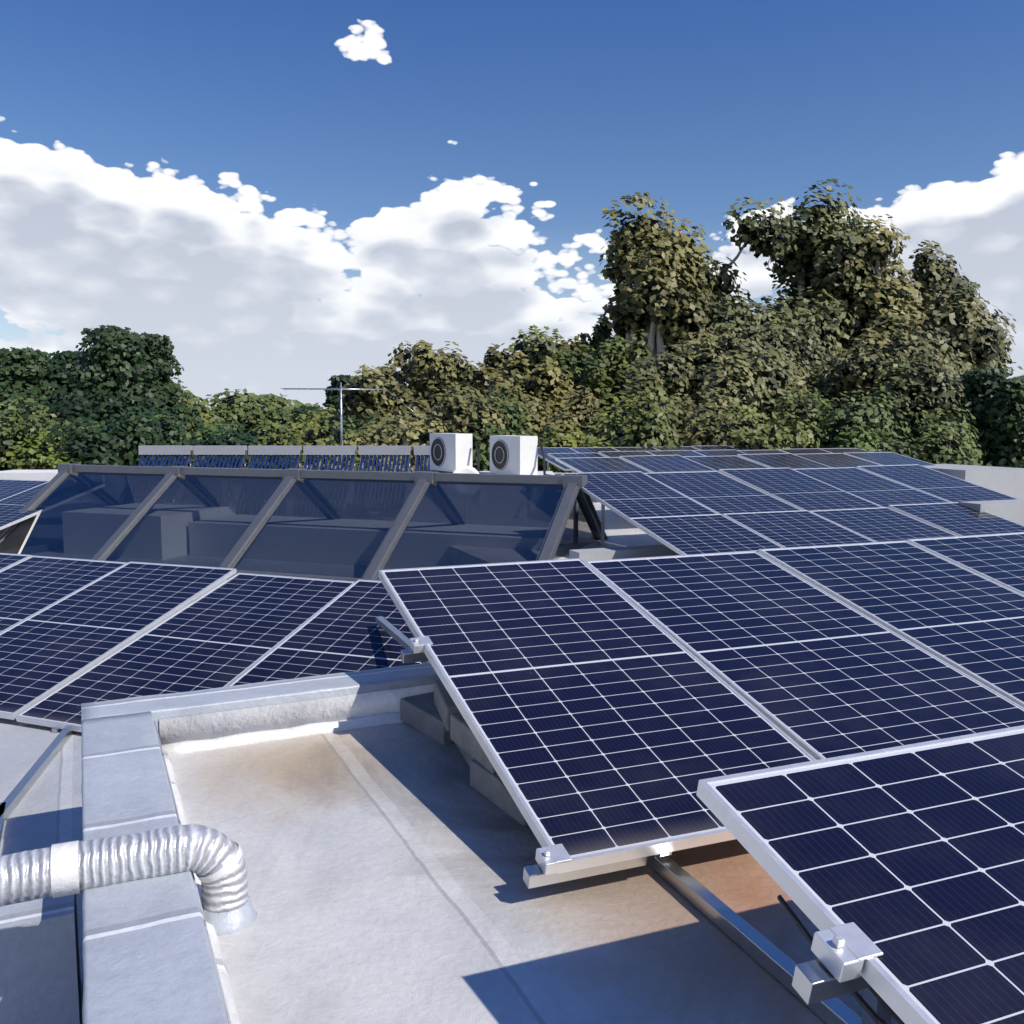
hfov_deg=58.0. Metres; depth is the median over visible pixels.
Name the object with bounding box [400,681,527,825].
ballast blocks
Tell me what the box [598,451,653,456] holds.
solar panel
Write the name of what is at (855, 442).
broadleaf tree
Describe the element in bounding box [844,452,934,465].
solar panel
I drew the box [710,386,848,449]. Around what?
broadleaf tree
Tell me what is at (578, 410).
broadleaf tree
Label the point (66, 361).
conifer tree
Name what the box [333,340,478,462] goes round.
eucalyptus tree
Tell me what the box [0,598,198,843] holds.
array frame
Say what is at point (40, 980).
roof upstand
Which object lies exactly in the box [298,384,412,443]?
broadleaf tree
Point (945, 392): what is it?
broadleaf tree
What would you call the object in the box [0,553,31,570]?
solar panel
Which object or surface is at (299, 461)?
geyser frames
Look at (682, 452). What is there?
solar panel
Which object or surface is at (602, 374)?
eucalyptus tree
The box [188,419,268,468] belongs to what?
broadleaf tree
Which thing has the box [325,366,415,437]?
eucalyptus tree
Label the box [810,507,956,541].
solar panel
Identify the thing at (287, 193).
sky
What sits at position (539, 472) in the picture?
ac plinth
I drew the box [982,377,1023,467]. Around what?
broadleaf tree
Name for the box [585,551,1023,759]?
solar panel
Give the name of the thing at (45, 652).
solar panel
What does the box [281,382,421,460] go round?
tv antenna
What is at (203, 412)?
broadleaf tree
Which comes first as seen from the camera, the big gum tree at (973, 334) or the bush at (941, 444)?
the bush at (941, 444)
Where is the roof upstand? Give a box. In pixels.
[0,894,80,1023]
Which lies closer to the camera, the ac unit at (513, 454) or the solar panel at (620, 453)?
the ac unit at (513, 454)
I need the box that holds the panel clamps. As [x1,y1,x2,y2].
[410,636,882,982]
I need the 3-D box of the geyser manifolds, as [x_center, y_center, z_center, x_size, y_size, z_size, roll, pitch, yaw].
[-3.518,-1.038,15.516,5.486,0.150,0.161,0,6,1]
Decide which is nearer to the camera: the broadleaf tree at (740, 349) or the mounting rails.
the mounting rails
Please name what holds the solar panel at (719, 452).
on the array legs
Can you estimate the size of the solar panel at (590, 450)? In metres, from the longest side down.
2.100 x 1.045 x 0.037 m
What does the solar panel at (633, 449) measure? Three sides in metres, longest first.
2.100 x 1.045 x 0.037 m
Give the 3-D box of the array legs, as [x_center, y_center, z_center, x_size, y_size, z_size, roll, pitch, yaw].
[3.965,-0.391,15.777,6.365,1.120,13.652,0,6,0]
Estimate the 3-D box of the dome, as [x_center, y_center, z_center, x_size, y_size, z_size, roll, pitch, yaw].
[-0.584,-0.070,12.635,0.378,1.123,0.357,4,7,38]
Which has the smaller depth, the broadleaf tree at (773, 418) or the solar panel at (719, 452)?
the solar panel at (719, 452)
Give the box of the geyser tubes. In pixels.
[138,455,429,471]
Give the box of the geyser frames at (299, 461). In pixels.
[143,455,417,471]
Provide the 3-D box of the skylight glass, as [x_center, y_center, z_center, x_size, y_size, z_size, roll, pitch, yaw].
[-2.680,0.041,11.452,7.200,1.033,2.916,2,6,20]
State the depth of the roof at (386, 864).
2.46 m
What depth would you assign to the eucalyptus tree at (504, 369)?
32.13 m
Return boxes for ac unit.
[430,433,472,472]
[490,435,537,474]
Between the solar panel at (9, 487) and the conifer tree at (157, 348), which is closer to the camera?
the solar panel at (9, 487)
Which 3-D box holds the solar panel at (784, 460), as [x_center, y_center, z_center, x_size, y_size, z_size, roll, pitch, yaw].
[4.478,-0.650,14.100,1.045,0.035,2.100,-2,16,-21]
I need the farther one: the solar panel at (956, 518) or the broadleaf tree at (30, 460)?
the broadleaf tree at (30, 460)
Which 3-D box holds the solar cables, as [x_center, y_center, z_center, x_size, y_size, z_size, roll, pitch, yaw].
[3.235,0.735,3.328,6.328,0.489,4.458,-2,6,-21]
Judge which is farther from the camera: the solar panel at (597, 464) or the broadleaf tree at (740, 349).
the broadleaf tree at (740, 349)
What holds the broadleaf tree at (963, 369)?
on the ground
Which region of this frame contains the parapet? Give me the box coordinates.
[81,711,227,1023]
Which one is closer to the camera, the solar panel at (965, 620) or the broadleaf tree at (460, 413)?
the solar panel at (965, 620)
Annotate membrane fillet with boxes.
[154,684,433,1023]
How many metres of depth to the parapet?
2.12 m
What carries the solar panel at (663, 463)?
on the array legs
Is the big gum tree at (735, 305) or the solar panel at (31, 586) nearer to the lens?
the solar panel at (31, 586)
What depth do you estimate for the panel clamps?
1.43 m
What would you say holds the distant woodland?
on the ground
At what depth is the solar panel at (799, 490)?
10.70 m
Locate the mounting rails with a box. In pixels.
[376,616,891,1023]
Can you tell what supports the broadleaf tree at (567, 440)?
on the ground
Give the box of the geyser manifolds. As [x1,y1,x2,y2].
[138,445,429,454]
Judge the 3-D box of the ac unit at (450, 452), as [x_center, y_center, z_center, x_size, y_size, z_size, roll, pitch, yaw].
[-0.950,-0.898,14.332,0.360,0.640,0.780,-4,7,-35]
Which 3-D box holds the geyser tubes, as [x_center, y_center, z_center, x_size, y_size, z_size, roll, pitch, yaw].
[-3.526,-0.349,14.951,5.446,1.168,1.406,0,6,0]
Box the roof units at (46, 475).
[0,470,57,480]
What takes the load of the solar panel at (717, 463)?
on the array legs
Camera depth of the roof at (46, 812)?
4.37 m
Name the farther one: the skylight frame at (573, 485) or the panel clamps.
the skylight frame at (573, 485)
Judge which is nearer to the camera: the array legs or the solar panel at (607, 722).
the solar panel at (607, 722)
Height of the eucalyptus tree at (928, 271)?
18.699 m
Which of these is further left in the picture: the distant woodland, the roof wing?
the distant woodland
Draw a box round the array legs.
[547,461,678,554]
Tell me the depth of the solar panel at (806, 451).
19.54 m
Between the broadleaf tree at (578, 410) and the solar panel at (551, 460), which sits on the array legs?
the solar panel at (551, 460)
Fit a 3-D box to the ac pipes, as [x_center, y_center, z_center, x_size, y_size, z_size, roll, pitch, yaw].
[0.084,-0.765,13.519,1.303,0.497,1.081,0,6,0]
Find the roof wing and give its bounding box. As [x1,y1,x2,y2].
[538,470,662,558]
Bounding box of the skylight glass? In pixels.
[0,472,597,578]
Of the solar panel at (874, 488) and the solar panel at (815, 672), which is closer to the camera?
the solar panel at (815, 672)
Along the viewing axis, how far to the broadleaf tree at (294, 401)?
64.12 m
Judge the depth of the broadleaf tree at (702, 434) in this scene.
23.38 m
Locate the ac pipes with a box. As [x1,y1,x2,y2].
[475,442,548,474]
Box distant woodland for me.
[202,400,306,408]
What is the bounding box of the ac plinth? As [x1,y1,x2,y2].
[415,471,554,474]
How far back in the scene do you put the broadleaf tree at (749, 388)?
27.36 m
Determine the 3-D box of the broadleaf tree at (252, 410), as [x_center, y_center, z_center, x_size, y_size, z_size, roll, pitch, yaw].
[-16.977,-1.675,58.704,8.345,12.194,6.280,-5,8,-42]
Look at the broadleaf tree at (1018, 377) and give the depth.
30.74 m
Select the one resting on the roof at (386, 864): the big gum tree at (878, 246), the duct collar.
the duct collar
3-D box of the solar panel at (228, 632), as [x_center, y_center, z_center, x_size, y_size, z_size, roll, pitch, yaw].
[-1.991,0.858,6.037,1.045,0.036,2.100,2,21,21]
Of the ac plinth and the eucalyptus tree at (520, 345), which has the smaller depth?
the ac plinth
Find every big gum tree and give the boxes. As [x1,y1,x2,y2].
[599,192,719,389]
[673,196,858,386]
[700,284,760,348]
[737,179,926,410]
[788,214,988,398]
[865,276,1016,374]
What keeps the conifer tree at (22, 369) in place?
on the ground
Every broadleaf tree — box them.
[0,381,99,428]
[0,397,106,470]
[0,403,102,470]
[3,430,125,469]
[42,405,231,469]
[125,414,261,463]
[170,378,227,437]
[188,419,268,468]
[203,388,294,442]
[249,420,311,468]
[267,393,298,413]
[271,415,375,468]
[282,404,327,435]
[284,403,396,470]
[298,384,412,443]
[339,382,510,471]
[419,384,559,470]
[495,384,612,447]
[538,387,699,472]
[568,373,682,472]
[622,341,702,431]
[648,387,760,446]
[657,320,827,435]
[667,320,807,430]
[709,332,799,434]
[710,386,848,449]
[726,413,838,440]
[782,398,883,451]
[805,330,990,450]
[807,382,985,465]
[819,313,958,452]
[873,346,995,465]
[1003,360,1023,379]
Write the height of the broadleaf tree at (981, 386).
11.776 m
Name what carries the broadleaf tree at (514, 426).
on the ground
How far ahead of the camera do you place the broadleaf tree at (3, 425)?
25.57 m
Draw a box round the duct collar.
[201,895,256,935]
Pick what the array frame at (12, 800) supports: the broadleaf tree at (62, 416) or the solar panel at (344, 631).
the solar panel at (344, 631)
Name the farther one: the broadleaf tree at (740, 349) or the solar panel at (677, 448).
the broadleaf tree at (740, 349)
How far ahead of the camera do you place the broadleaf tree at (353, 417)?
29.46 m
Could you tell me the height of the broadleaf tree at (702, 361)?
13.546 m
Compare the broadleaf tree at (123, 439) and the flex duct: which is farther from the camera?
the broadleaf tree at (123, 439)
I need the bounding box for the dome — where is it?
[453,466,478,473]
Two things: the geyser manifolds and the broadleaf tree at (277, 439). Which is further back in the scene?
the broadleaf tree at (277, 439)
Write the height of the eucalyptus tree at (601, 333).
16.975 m
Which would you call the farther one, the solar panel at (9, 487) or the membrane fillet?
the solar panel at (9, 487)
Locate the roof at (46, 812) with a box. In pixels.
[0,581,224,1023]
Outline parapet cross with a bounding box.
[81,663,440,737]
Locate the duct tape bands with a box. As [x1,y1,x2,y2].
[50,840,241,897]
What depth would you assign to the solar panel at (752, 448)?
22.30 m
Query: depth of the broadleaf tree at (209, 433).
29.11 m
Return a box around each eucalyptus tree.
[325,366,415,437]
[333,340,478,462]
[461,343,576,422]
[501,325,570,366]
[513,336,595,359]
[519,326,666,432]
[577,281,673,351]
[613,364,701,428]
[902,239,1013,373]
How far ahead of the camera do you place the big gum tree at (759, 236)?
39.11 m
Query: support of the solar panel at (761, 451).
on the array legs
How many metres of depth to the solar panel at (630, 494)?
9.88 m
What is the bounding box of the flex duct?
[0,824,247,912]
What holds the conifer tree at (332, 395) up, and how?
on the ground
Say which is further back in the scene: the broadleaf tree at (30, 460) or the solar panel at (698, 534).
the broadleaf tree at (30, 460)
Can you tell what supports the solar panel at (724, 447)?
on the array legs
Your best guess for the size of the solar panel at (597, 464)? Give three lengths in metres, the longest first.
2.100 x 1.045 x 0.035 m
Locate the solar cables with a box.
[409,629,904,1023]
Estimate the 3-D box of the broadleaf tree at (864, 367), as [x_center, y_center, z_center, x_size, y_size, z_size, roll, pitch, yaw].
[10.529,0.578,29.529,7.311,13.559,4.157,0,6,0]
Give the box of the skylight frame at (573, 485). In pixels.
[0,464,607,581]
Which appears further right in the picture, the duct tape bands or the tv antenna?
the tv antenna
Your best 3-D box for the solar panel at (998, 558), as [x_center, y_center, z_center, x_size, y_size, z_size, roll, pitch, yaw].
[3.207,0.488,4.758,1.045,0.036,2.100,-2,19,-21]
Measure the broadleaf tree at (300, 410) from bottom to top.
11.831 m
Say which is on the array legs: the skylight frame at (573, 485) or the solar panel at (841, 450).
the solar panel at (841, 450)
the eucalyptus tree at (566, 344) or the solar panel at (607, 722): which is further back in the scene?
the eucalyptus tree at (566, 344)
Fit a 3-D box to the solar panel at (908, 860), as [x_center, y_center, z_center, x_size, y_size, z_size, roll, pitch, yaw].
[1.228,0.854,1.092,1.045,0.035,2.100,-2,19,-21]
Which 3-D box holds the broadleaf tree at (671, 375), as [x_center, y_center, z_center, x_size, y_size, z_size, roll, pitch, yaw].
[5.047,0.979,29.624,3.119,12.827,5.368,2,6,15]
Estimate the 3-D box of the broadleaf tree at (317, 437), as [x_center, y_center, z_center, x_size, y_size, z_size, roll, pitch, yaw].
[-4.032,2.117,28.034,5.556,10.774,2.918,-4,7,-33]
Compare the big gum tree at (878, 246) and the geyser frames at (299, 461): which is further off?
the big gum tree at (878, 246)
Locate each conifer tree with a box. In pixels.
[0,347,74,411]
[46,350,100,414]
[51,325,182,431]
[130,332,203,439]
[321,374,356,417]
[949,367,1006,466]
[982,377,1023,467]
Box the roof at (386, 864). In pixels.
[169,722,898,1023]
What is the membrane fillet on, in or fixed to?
on the roof at (386, 864)
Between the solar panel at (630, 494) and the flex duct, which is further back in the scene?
the solar panel at (630, 494)
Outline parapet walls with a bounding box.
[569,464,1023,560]
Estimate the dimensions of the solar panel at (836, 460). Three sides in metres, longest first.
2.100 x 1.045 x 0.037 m
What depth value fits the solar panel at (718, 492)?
10.33 m
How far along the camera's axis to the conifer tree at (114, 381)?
31.90 m
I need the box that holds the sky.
[0,0,1023,409]
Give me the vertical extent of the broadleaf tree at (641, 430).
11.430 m
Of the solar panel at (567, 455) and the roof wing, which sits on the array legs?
the solar panel at (567, 455)
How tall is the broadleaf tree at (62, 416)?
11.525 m
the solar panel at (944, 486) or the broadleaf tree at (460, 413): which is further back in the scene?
the broadleaf tree at (460, 413)
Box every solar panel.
[0,479,47,499]
[0,481,48,529]
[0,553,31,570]
[0,556,127,632]
[0,561,236,719]
[15,573,354,731]
[229,579,421,685]
[378,558,815,873]
[538,447,578,470]
[547,453,604,458]
[555,457,651,472]
[560,471,717,520]
[571,447,617,452]
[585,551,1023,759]
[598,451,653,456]
[611,447,659,450]
[619,455,718,472]
[628,514,783,554]
[645,471,800,513]
[647,450,704,455]
[652,446,698,450]
[683,456,768,470]
[691,445,739,449]
[692,450,745,455]
[696,725,1023,1023]
[719,468,881,510]
[722,510,874,547]
[731,445,775,449]
[737,453,832,468]
[738,450,785,453]
[758,540,1023,706]
[778,448,830,453]
[794,453,879,467]
[794,467,948,506]
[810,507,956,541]
[819,448,868,452]
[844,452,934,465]
[856,464,1017,501]
[888,502,1023,535]
[907,532,1023,594]
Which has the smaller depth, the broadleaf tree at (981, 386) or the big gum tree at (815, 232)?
the broadleaf tree at (981, 386)
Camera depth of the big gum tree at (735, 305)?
42.35 m
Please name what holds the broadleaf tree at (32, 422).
on the ground
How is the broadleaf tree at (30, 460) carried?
on the ground
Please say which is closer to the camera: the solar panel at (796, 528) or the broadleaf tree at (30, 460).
the solar panel at (796, 528)
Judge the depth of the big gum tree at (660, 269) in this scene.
37.92 m
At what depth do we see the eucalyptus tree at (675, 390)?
29.47 m

